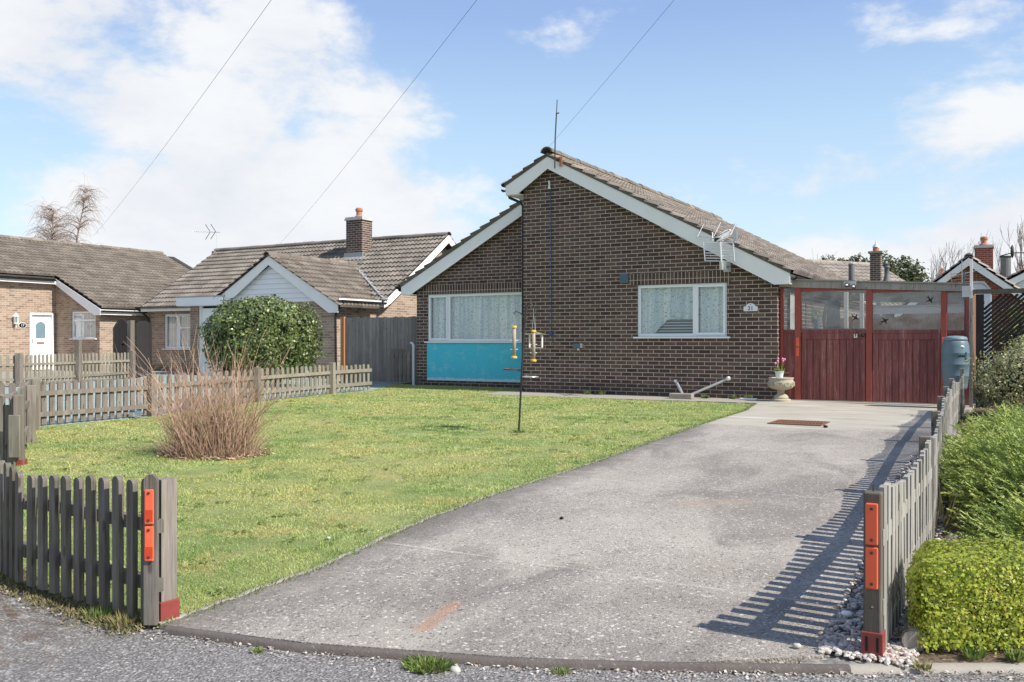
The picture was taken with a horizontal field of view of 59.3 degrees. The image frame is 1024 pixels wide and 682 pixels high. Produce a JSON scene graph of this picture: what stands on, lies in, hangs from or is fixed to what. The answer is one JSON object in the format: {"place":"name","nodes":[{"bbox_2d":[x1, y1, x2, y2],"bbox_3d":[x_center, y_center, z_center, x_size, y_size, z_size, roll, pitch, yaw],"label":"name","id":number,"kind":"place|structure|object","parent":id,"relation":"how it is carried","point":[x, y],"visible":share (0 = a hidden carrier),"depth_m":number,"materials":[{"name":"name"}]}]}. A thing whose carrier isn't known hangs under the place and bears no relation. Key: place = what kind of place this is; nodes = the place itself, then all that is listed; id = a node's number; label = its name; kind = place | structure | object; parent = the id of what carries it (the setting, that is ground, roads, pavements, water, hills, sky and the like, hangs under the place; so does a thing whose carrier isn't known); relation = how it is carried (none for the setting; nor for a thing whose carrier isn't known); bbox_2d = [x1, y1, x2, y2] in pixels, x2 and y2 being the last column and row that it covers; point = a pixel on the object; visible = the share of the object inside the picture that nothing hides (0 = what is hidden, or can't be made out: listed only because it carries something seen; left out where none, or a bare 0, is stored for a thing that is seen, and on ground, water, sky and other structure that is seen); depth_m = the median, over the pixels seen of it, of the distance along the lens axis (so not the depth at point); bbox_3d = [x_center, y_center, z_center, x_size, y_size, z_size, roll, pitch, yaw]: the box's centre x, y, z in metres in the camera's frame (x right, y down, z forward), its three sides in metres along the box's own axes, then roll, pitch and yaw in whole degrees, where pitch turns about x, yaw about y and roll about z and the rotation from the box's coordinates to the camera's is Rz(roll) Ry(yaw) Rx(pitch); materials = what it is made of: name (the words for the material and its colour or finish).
{"place":"outdoors","nodes":[
{"label":"outdoors","id":0,"kind":"place"},
{"bbox_2d":[2,370,136,387],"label":"neighbour ground","id":1,"kind":"structure","parent":0,"point":[4,375],"depth_m":27.68,"materials":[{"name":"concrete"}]},
{"bbox_2d":[25,198,85,241],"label":"birch tree","id":2,"kind":"object","parent":1,"relation":"on","point":[50,220],"visible":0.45,"depth_m":44.79,"materials":[{"name":"brown plant"}]},
{"bbox_2d":[0,339,135,386],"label":"picket fence","id":3,"kind":"object","parent":1,"relation":"on","point":[18,364],"visible":0.87,"depth_m":23.48,"materials":[{"name":"brown wood"}]},
{"bbox_2d":[0,235,191,371],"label":"corner bungalow","id":4,"kind":"object","parent":1,"relation":"on","point":[58,297],"visible":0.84,"depth_m":33.14,"materials":[{"name":"brick"}]},
{"bbox_2d":[29,313,53,370],"bbox_3d":[-17.224,0.030,32.906,0.160,2.100,0.910,0,0,30],"label":"door","id":5,"kind":"structure","parent":4,"relation":"in","point":[41,325],"depth_m":32.94,"materials":[{"name":"white plastic"}]},
{"bbox_2d":[72,311,95,338],"bbox_3d":[-15.457,-0.580,32.641,1.370,0.980,0.135,0,0,30],"label":"window","id":6,"kind":"structure","parent":4,"relation":"in","point":[83,323],"depth_m":32.72,"materials":[{"name":"white glass"}]},
{"bbox_2d":[113,319,134,375],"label":"arched gate","id":7,"kind":"structure","parent":1,"relation":"on","point":[123,330],"depth_m":26.68,"materials":[{"name":"grey wood"}]},
{"bbox_2d":[135,320,151,375],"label":"side gate","id":8,"kind":"structure","parent":7,"relation":"attached to","point":[143,345],"depth_m":27.36,"materials":[{"name":"black wood"}]},
{"bbox_2d":[5,371,410,426],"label":"gravel yard","id":9,"kind":"structure","parent":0,"point":[375,385],"depth_m":19.01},
{"bbox_2d":[29,374,156,426],"bbox_3d":[-5.623,0.795,12.181,0.128,0.630,1.942,0,0,26],"label":"picket fence","id":10,"kind":"object","parent":9,"relation":"on","point":[68,412],"visible":0.78,"depth_m":12.17,"materials":[{"name":"grey wood"}]},
{"bbox_2d":[198,294,326,383],"bbox_3d":[-5.972,-0.019,21.643,2.889,2.240,2.761,0,0,30],"label":"evergreen bush","id":11,"kind":"object","parent":9,"relation":"on","point":[285,322],"visible":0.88,"depth_m":20.80,"materials":[{"name":"green plant"}]},
{"bbox_2d":[336,364,371,392],"bbox_3d":[-3.411,0.786,19.120,0.054,0.569,1.528,0,0,24],"label":"picket fence","id":12,"kind":"object","parent":9,"relation":"on","point":[355,371],"visible":0.97,"depth_m":19.14,"materials":[{"name":"brown wood"}]},
{"bbox_2d":[340,316,416,382],"bbox_3d":[-3.313,0.215,23.453,2.920,1.730,0.130,0,0,30],"label":"board fence","id":13,"kind":"object","parent":9,"relation":"on","point":[372,342],"visible":0.65,"depth_m":23.59,"materials":[{"name":"grey wood"}]},
{"bbox_2d":[391,349,416,381],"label":"slatted gate","id":14,"kind":"structure","parent":9,"relation":"on","point":[400,356],"depth_m":22.61,"materials":[{"name":"grey wood"}]},
{"bbox_2d":[14,383,756,628],"bbox_3d":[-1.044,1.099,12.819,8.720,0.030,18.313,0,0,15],"label":"lawn","id":15,"kind":"structure","parent":0,"point":[265,539],"depth_m":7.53,"materials":[{"name":"plant"}]},
{"bbox_2d":[10,379,38,466],"bbox_3d":[-5.054,0.785,9.398,0.136,0.650,3.530,0,0,-26],"label":"picket fence","id":16,"kind":"object","parent":15,"relation":"on","point":[24,401],"visible":0.76,"depth_m":9.50,"materials":[{"name":"grey wood"}]},
{"bbox_2d":[0,396,20,462],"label":"broken boards","id":17,"kind":"object","parent":16,"relation":"attached to","point":[10,436],"visible":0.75,"depth_m":7.79,"materials":[{"name":"grey wood"}]},
{"bbox_2d":[26,474,179,624],"bbox_3d":[-1.739,0.804,3.692,0.946,0.592,0.149,0,0,30],"label":"picket fence","id":18,"kind":"object","parent":15,"relation":"on","point":[155,578],"visible":0.98,"depth_m":3.59,"materials":[{"name":"grey wood"}]},
{"bbox_2d":[129,410,140,417],"bbox_3d":[-5.301,1.030,12.647,0.120,0.100,0.106,0,0,30],"label":"garden lamp","id":19,"kind":"object","parent":15,"relation":"on","point":[137,413],"visible":0.79,"depth_m":12.61,"materials":[{"name":"white"}]},
{"bbox_2d":[157,367,260,412],"bbox_3d":[-4.888,0.785,14.486,0.121,0.650,3.035,0,0,15],"label":"picket fence","id":20,"kind":"object","parent":15,"relation":"on","point":[161,377],"visible":0.56,"depth_m":14.45,"materials":[{"name":"brown wood"}]},
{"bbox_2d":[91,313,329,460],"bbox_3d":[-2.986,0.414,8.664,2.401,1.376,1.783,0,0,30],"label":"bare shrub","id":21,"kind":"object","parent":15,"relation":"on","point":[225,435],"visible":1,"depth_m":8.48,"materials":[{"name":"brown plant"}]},
{"bbox_2d":[261,362,335,400],"bbox_3d":[-4.093,0.775,17.179,0.125,0.670,2.684,0,0,19],"label":"picket fence","id":22,"kind":"object","parent":15,"relation":"on","point":[330,374],"visible":0.88,"depth_m":17.38,"materials":[{"name":"brown wood"}]},
{"bbox_2d":[410,342,414,384],"bbox_3d":[-2.439,0.551,22.068,0.139,1.058,0.072,0,0,43],"label":"waste pipe","id":23,"kind":"object","parent":15,"relation":"on","point":[413,363],"visible":1,"depth_m":22.03,"materials":[{"name":"grey plastic"}]},
{"bbox_2d":[159,424,698,623],"bbox_3d":[0.489,1.081,7.562,0.180,0.009,9.037,0,0,25],"label":"drive edging","id":24,"kind":"object","parent":15,"relation":"on","point":[281,579],"visible":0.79,"depth_m":4.50,"materials":[{"name":"concrete"}]},
{"bbox_2d":[503,303,538,432],"bbox_3d":[0.136,0.315,10.534,0.409,1.532,0.443,0,0,-20],"label":"feeding station","id":25,"kind":"object","parent":15,"relation":"on","point":[522,358],"visible":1,"depth_m":10.61,"materials":[{"name":"metal"}]},
{"bbox_2d":[511,314,517,357],"bbox_3d":[0.025,-0.090,10.270,0.066,0.570,0.068,0,0,43],"label":"seed feeder","id":26,"kind":"object","parent":25,"relation":"hanging from","point":[513,340],"visible":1,"depth_m":10.26,"materials":[{"name":"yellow plastic"}]},
{"bbox_2d":[530,308,536,360],"bbox_3d":[0.255,-0.075,10.620,0.066,0.630,0.068,0,0,43],"label":"seed feeder","id":27,"kind":"object","parent":25,"relation":"hanging from","point":[533,344],"visible":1,"depth_m":10.60,"materials":[{"name":"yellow plastic"}]},
{"bbox_2d":[525,320,544,347],"bbox_3d":[0.261,-0.082,10.740,0.261,0.336,0.140,0,0,0],"label":"hanging table","id":28,"kind":"object","parent":25,"relation":"hanging from","point":[542,334],"visible":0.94,"depth_m":10.73,"materials":[{"name":"silver wood"}]},
{"bbox_2d":[0,373,995,608],"bbox_3d":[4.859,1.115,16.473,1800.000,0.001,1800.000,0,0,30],"label":"ground","id":29,"kind":"structure","parent":0,"point":[965,416],"depth_m":13.29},
{"bbox_2d":[0,382,25,404],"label":"picket fence","id":30,"kind":"object","parent":29,"relation":"on","point":[12,387],"visible":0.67,"depth_m":11.22,"materials":[{"name":"grey wood"}]},
{"bbox_2d":[0,460,26,582],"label":"picket fence","id":31,"kind":"object","parent":29,"relation":"on","point":[13,501],"visible":0.96,"depth_m":4.04,"materials":[{"name":"grey wood"}]},
{"bbox_2d":[0,567,149,637],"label":"verge growth","id":32,"kind":"object","parent":29,"relation":"on","point":[69,604],"visible":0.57,"depth_m":3.69,"materials":[{"name":"green plant"}]},
{"bbox_2d":[81,602,125,621],"bbox_3d":[-1.625,1.067,3.563,0.159,0.065,0.164,0,0,30],"label":"weed clump","id":33,"kind":"object","parent":32,"relation":"on","point":[101,609],"visible":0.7,"depth_m":3.54,"materials":[{"name":"green plant"}]},
{"bbox_2d":[105,607,142,627],"bbox_3d":[-1.493,1.065,3.480,0.154,0.069,0.162,0,0,-21],"label":"grass tuft","id":34,"kind":"object","parent":32,"relation":"on","point":[125,619],"visible":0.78,"depth_m":3.45,"materials":[{"name":"plant"}]},
{"bbox_2d":[48,178,105,244],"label":"birch tree","id":35,"kind":"object","parent":29,"relation":"on","point":[83,200],"visible":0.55,"depth_m":45.43,"materials":[{"name":"brown plant"}]},
{"bbox_2d":[134,208,455,378],"bbox_3d":[-7.538,-1.728,32.243,11.510,5.776,9.186,0,0,30],"label":"neighbour bungalow","id":36,"kind":"object","parent":29,"relation":"on","point":[359,271],"visible":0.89,"depth_m":29.10,"materials":[{"name":"tile"}]},
{"bbox_2d":[162,314,189,349],"bbox_3d":[-11.995,-0.327,32.468,1.590,1.285,0.217,0,0,30],"label":"window","id":37,"kind":"structure","parent":36,"relation":"in","point":[173,331],"depth_m":32.50,"materials":[{"name":"white glass"}]},
{"bbox_2d":[199,306,222,374],"bbox_3d":[-9.483,-0.015,28.484,1.090,2.190,0.090,0,0,30],"label":"door","id":38,"kind":"structure","parent":36,"relation":"in","point":[204,313],"depth_m":28.66,"materials":[{"name":"white plastic"}]},
{"bbox_2d":[394,146,875,399],"bbox_3d":[3.799,-1.433,23.897,9.955,5.185,12.270,0,0,30],"label":"bungalow","id":39,"kind":"object","parent":29,"relation":"on","point":[665,317],"visible":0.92,"depth_m":18.35,"materials":[{"name":"brown brick"}]},
{"bbox_2d":[424,292,521,342],"bbox_3d":[-0.595,-0.540,21.145,3.450,1.170,0.217,0,0,30],"label":"window","id":40,"kind":"structure","parent":39,"relation":"in","point":[475,316],"depth_m":21.39,"materials":[{"name":"white glass"}]},
{"bbox_2d":[550,184,550,297],"bbox_3d":[0.807,-1.705,18.766,0.034,3.131,0.027,0,0,30],"label":"washing line","id":41,"kind":"object","parent":39,"relation":"hanging from","point":[550,241],"visible":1,"depth_m":18.76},
{"bbox_2d":[554,100,560,167],"bbox_3d":[0.925,-4.240,18.457,0.140,1.401,0.078,0,0,30],"label":"mast aerial","id":42,"kind":"object","parent":39,"relation":"attached to","point":[556,158],"visible":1,"depth_m":18.44,"materials":[{"name":"metal"}]},
{"bbox_2d":[620,273,628,282],"bbox_3d":[2.233,-1.250,17.945,0.180,0.190,0.056,0,0,30],"label":"vent cover","id":43,"kind":"object","parent":39,"relation":"attached to","point":[624,277],"visible":1,"depth_m":17.92,"materials":[{"name":"plastic"}]},
{"bbox_2d":[633,282,730,337],"bbox_3d":[3.296,-0.577,17.446,1.940,1.055,0.245,0,0,30],"label":"window","id":44,"kind":"structure","parent":39,"relation":"in","point":[696,310],"depth_m":17.49,"materials":[{"name":"glass"}]},
{"bbox_2d":[697,221,737,271],"bbox_3d":[3.924,-1.762,16.571,0.587,0.924,1.023,0,0,-21],"label":"tv aerial","id":45,"kind":"object","parent":39,"relation":"attached to","point":[724,266],"visible":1,"depth_m":16.65,"materials":[{"name":"metal"}]},
{"bbox_2d":[744,303,757,310],"bbox_3d":[4.430,-0.630,16.709,0.260,0.150,0.019,0,0,30],"label":"house number","id":46,"kind":"object","parent":39,"relation":"attached to","point":[750,307],"visible":1,"depth_m":16.70,"materials":[{"name":"white ceramic"}]},
{"bbox_2d":[789,292,794,329],"bbox_3d":[5.408,-0.561,17.311,0.030,0.722,0.600,0,0,30],"label":"side curtain","id":47,"kind":"object","parent":39,"relation":"hanging from","point":[792,311],"visible":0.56,"depth_m":17.22,"materials":[{"name":"fabric"}]},
{"bbox_2d":[806,259,904,329],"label":"distant bungalow","id":48,"kind":"object","parent":29,"relation":"on","point":[862,270],"visible":0.12,"depth_m":40.71,"materials":[{"name":"grey tile"}]},
{"bbox_2d":[850,253,869,262],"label":"evergreen tree","id":49,"kind":"object","parent":29,"relation":"on","point":[858,258],"visible":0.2,"depth_m":65.80,"materials":[{"name":"green plant"}]},
{"bbox_2d":[868,241,883,329],"bbox_3d":[13.750,-1.360,34.000,0.500,4.880,0.500,0,0,30],"label":"tall chimney","id":50,"kind":"object","parent":29,"relation":"on","point":[875,264],"visible":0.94,"depth_m":33.85,"materials":[{"name":"brown brick"}]},
{"bbox_2d":[791,429,960,667],"bbox_3d":[3.270,1.092,7.132,0.399,0.001,9.405,0,0,28],"label":"gravel strip","id":51,"kind":"object","parent":29,"relation":"on","point":[831,658],"visible":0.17,"depth_m":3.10,"materials":[{"name":"grey gravel"}]},
{"bbox_2d":[861,369,963,662],"bbox_3d":[4.046,0.765,8.387,0.142,0.690,12.073,0,0,28],"label":"picket fence","id":52,"kind":"object","parent":51,"relation":"on","point":[899,520],"visible":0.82,"depth_m":3.44,"materials":[{"name":"grey wood"}]},
{"bbox_2d":[882,250,897,271],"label":"evergreen tree","id":53,"kind":"object","parent":29,"relation":"on","point":[889,261],"visible":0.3,"depth_m":65.59,"materials":[{"name":"green plant"}]},
{"bbox_2d":[888,255,930,281],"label":"evergreen tree","id":54,"kind":"object","parent":29,"relation":"on","point":[910,273],"visible":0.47,"depth_m":69.22,"materials":[{"name":"green plant"}]},
{"bbox_2d":[840,663,1023,674],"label":"bed edging","id":55,"kind":"object","parent":29,"relation":"on","point":[872,668],"visible":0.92,"depth_m":2.99,"materials":[{"name":"concrete"}]},
{"bbox_2d":[913,659,932,671],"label":"weed clump","id":56,"kind":"object","parent":55,"relation":"on","point":[916,665],"visible":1,"depth_m":2.98,"materials":[{"name":"beige plant"}]},
{"bbox_2d":[930,242,950,281],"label":"bare tree","id":57,"kind":"object","parent":29,"relation":"on","point":[939,271],"visible":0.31,"depth_m":46.49,"materials":[{"name":"plant"}]},
{"bbox_2d":[894,236,1023,367],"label":"red brick house","id":58,"kind":"structure","parent":29,"relation":"on","point":[982,260],"depth_m":31.96,"materials":[{"name":"brown brick"}]},
{"bbox_2d":[951,261,989,282],"bbox_3d":[16.019,-2.320,31.349,0.406,1.007,1.357,0,0,-42],"label":"gable aerial","id":59,"kind":"object","parent":58,"relation":"attached to","point":[961,274],"visible":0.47,"depth_m":31.61,"materials":[{"name":"grey metal"}]},
{"bbox_2d":[1000,256,1011,279],"bbox_3d":[17.550,-2.270,32.000,0.378,1.500,0.378,0,0,30],"label":"round flue","id":60,"kind":"object","parent":58,"relation":"on","point":[1005,266],"visible":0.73,"depth_m":31.87,"materials":[{"name":"metal"}]},
{"bbox_2d":[900,397,1023,662],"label":"flower bed","id":61,"kind":"object","parent":29,"relation":"on","point":[940,655],"visible":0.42,"depth_m":3.14,"materials":[{"name":"soil"}]},
{"bbox_2d":[901,534,960,651],"bbox_3d":[1.851,1.048,3.911,0.096,0.086,1.816,0,0,30],"label":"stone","id":62,"kind":"object","parent":61,"relation":"on","point":[908,639],"visible":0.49,"depth_m":3.14,"materials":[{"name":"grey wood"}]},
{"bbox_2d":[935,484,974,530],"bbox_3d":[2.455,0.936,5.162,0.516,0.288,0.479,0,0,-4],"label":"grass tuft","id":63,"kind":"object","parent":61,"relation":"on","point":[945,521],"visible":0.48,"depth_m":5.13,"materials":[{"name":"green plant"}]},
{"bbox_2d":[903,535,1023,655],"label":"box hedge","id":64,"kind":"object","parent":61,"relation":"on","point":[958,596],"visible":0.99,"depth_m":3.11,"materials":[{"name":"green plant"}]},
{"bbox_2d":[960,646,988,660],"bbox_3d":[1.574,1.057,3.058,0.093,0.046,0.081,0,0,30],"label":"weed clump","id":65,"kind":"object","parent":61,"relation":"on","point":[977,654],"visible":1,"depth_m":3.05,"materials":[{"name":"green plant"}]},
{"bbox_2d":[938,400,1023,560],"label":"spreading juniper","id":66,"kind":"object","parent":61,"relation":"on","point":[987,459],"visible":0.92,"depth_m":5.26,"materials":[{"name":"green plant"}]},
{"bbox_2d":[964,335,1023,411],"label":"loose shrub","id":67,"kind":"object","parent":61,"relation":"on","point":[1008,378],"visible":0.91,"depth_m":12.14,"materials":[{"name":"green plant"}]},
{"bbox_2d":[973,288,1023,406],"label":"trellis screen","id":68,"kind":"object","parent":61,"relation":"on","point":[980,326],"visible":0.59,"depth_m":14.55,"materials":[{"name":"brown wood"}]},
{"bbox_2d":[983,395,1023,421],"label":"shrub","id":69,"kind":"object","parent":61,"relation":"on","point":[1008,405],"visible":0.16,"depth_m":10.47,"materials":[{"name":"green plant"}]},
{"bbox_2d":[986,302,1023,366],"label":"laurel bush","id":70,"kind":"object","parent":61,"relation":"on","point":[1007,328],"visible":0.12,"depth_m":15.56,"materials":[{"name":"green plant"}]},
{"bbox_2d":[1003,645,1023,661],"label":"weed clump","id":71,"kind":"object","parent":61,"relation":"on","point":[1019,656],"visible":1,"depth_m":3.03,"materials":[{"name":"green plant"}]},
{"bbox_2d":[945,231,990,265],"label":"bare tree","id":72,"kind":"object","parent":29,"relation":"on","point":[958,252],"visible":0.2,"depth_m":48.01,"materials":[{"name":"plant"}]},
{"bbox_2d":[992,237,1008,273],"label":"bare tree","id":73,"kind":"object","parent":29,"relation":"on","point":[996,253],"visible":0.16,"depth_m":43.83,"materials":[{"name":"plant"}]},
{"bbox_2d":[1000,219,1023,271],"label":"bare tree","id":74,"kind":"object","parent":29,"relation":"on","point":[1020,264],"visible":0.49,"depth_m":44.99,"materials":[{"name":"brown plant"}]},
{"bbox_2d":[1002,268,1023,293],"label":"white clad house","id":75,"kind":"structure","parent":29,"relation":"on","point":[1017,278],"depth_m":31.30,"materials":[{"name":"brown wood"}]},
{"bbox_2d":[0,585,1023,681],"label":"road","id":76,"kind":"structure","parent":0,"point":[38,644],"depth_m":3.04,"materials":[{"name":"grey asphalt"}]},
{"bbox_2d":[400,651,457,673],"bbox_3d":[-0.282,1.084,3.050,0.206,0.033,0.197,0,0,30],"label":"weed clump","id":77,"kind":"object","parent":76,"relation":"on","point":[415,666],"visible":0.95,"depth_m":3.02,"materials":[{"name":"green plant"}]},
{"bbox_2d":[164,625,850,673],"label":"kerb","id":78,"kind":"structure","parent":76,"relation":"on","point":[657,666],"depth_m":3.04,"materials":[{"name":"concrete"}]},
{"bbox_2d":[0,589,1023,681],"bbox_3d":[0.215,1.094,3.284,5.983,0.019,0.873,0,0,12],"label":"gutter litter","id":79,"kind":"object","parent":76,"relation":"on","point":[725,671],"visible":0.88,"depth_m":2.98,"materials":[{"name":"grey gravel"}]},
{"bbox_2d":[550,666,571,675],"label":"weed clump","id":80,"kind":"object","parent":76,"relation":"on","point":[561,670],"visible":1,"depth_m":2.98,"materials":[{"name":"green plant"}]},
{"bbox_2d":[0,0,1023,281],"label":"sky","id":81,"kind":"structure","parent":0,"point":[822,127],"materials":[{"name":"blue"}]},
{"bbox_2d":[160,400,974,662],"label":"driveway","id":82,"kind":"structure","parent":0,"point":[736,538],"depth_m":4.41,"materials":[{"name":"concrete"}]},
{"bbox_2d":[767,377,794,401],"bbox_3d":[4.826,0.867,16.142,0.471,0.427,0.464,0,0,30],"label":"stone urn","id":83,"kind":"object","parent":82,"relation":"on","point":[781,385],"visible":1,"depth_m":16.00,"materials":[{"name":"beige stone"}]},
{"bbox_2d":[767,419,828,425],"bbox_3d":[3.768,1.073,11.821,0.670,0.012,0.620,0,0,30],"label":"drain grate","id":84,"kind":"object","parent":82,"relation":"on","point":[800,422],"visible":1,"depth_m":11.79,"materials":[{"name":"brown metal"}]},
{"bbox_2d":[941,336,969,408],"bbox_3d":[7.120,0.497,14.450,0.416,1.165,0.417,0,0,30],"label":"water butt","id":85,"kind":"object","parent":82,"relation":"on","point":[955,352],"visible":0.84,"depth_m":14.29,"materials":[{"name":"plastic"}]},
{"bbox_2d":[969,298,972,406],"bbox_3d":[7.480,0.190,14.661,0.050,1.780,0.040,0,0,30],"label":"timber upright","id":86,"kind":"object","parent":82,"relation":"on","point":[971,346],"visible":0.93,"depth_m":14.64,"materials":[{"name":"brown wood"}]},
{"bbox_2d":[962,259,973,313],"bbox_3d":[7.458,-0.430,14.717,0.175,1.820,0.065,0,0,30],"label":"metal upright","id":87,"kind":"object","parent":86,"relation":"attached to","point":[967,291],"visible":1,"depth_m":14.69,"materials":[{"name":"grey metal"}]},
{"bbox_2d":[482,391,768,403],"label":"house path","id":88,"kind":"structure","parent":0,"point":[698,399],"depth_m":17.19,"materials":[{"name":"concrete"}]},
{"bbox_2d":[669,393,693,398],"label":"concrete block","id":89,"kind":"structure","parent":88,"relation":"on","point":[681,396],"depth_m":16.76,"materials":[{"name":"grey concrete"}]},
{"bbox_2d":[674,376,730,394],"bbox_3d":[3.543,0.869,16.986,1.105,0.408,0.347,0,0,30],"label":"prop stand","id":90,"kind":"object","parent":88,"relation":"on","point":[727,378],"visible":0.88,"depth_m":16.92,"materials":[{"name":"metal"}]},
{"bbox_3d":[5.300,-2.670,-1.900,0.800,7.500,0.232,0,0,30],"label":"telegraph pole","id":91,"kind":"object","parent":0,"visible":0},
{"bbox_2d":[96,2,269,232],"bbox_3d":[-6.650,-5.420,19.050,0.006,1.506,48.237,0,0,-30],"label":"telephone wire","id":92,"kind":"object","parent":91,"relation":"attached to","point":[198,100],"visible":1,"depth_m":18.43,"materials":[{"name":"metal"}]},
{"bbox_2d":[286,0,476,236],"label":"telephone wire","id":93,"kind":"object","parent":91,"relation":"attached to","point":[395,103],"visible":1,"depth_m":16.94,"materials":[{"name":"metal"}]},
{"label":"back yard","id":94,"kind":"structure","parent":0,"visible":0},
{"bbox_2d":[844,292,847,327],"bbox_3d":[6.401,0.070,17.244,0.110,2.020,0.110,0,0,30],"label":"white post","id":95,"kind":"object","parent":94,"relation":"on","point":[845,309],"visible":0.18,"depth_m":17.21,"materials":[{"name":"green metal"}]},
{"bbox_2d":[860,293,863,327],"bbox_3d":[6.905,0.070,17.762,0.110,2.020,0.110,0,0,30],"label":"white post","id":96,"kind":"object","parent":94,"relation":"on","point":[861,310],"visible":0.18,"depth_m":17.73,"materials":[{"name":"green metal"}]},
{"bbox_2d":[779,279,984,405],"bbox_3d":[7.761,-0.061,18.361,3.200,2.282,6.020,0,0,30],"label":"carport front","id":97,"kind":"object","parent":94,"relation":"on","point":[870,362],"visible":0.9,"depth_m":15.97,"materials":[{"name":"red paint"}]},
{"bbox_2d":[809,307,822,327],"bbox_3d":[5.563,-0.428,16.472,0.208,0.396,0.222,0,0,-25],"label":"potted plant","id":98,"kind":"object","parent":97,"relation":"on","point":[816,321],"visible":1,"depth_m":16.42,"materials":[{"name":"green plant"}]},
{"bbox_2d":[822,296,840,328],"bbox_3d":[6.168,-0.505,17.383,0.346,0.730,0.130,0,0,15],"label":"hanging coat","id":99,"kind":"object","parent":97,"relation":"hanging from","point":[831,310],"visible":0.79,"depth_m":17.34,"materials":[{"name":"grey fabric"}]},
{"bbox_2d":[844,281,855,288],"bbox_3d":[5.928,-0.985,15.793,0.210,0.130,0.139,0,0,30],"label":"lamp cluster","id":100,"kind":"object","parent":97,"relation":"attached to","point":[849,283],"visible":1,"depth_m":15.79,"materials":[{"name":"metal"}]},
{"bbox_2d":[848,258,854,294],"bbox_3d":[6.833,-1.298,18.109,0.135,0.756,0.135,0,0,30],"label":"flue pipe","id":101,"kind":"object","parent":97,"relation":"on","point":[851,271],"visible":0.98,"depth_m":18.07,"materials":[{"name":"metal"}]},
{"bbox_2d":[883,263,890,280],"bbox_3d":[7.095,-1.195,17.037,0.220,0.550,0.214,0,0,30],"label":"vent stack","id":102,"kind":"object","parent":97,"relation":"on","point":[886,272],"visible":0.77,"depth_m":17.00,"materials":[{"name":"metal"}]},
{"bbox_2d":[874,304,963,313],"bbox_3d":[9.248,-0.715,20.212,2.100,0.190,0.090,0,0,30],"label":"white board","id":103,"kind":"object","parent":97,"relation":"attached to","point":[915,309],"visible":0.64,"depth_m":20.27,"materials":[{"name":"wood"}]},
{"bbox_2d":[973,281,990,373],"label":"garden shed","id":104,"kind":"structure","parent":94,"relation":"on","point":[981,285],"depth_m":22.35,"materials":[{"name":"wood"}]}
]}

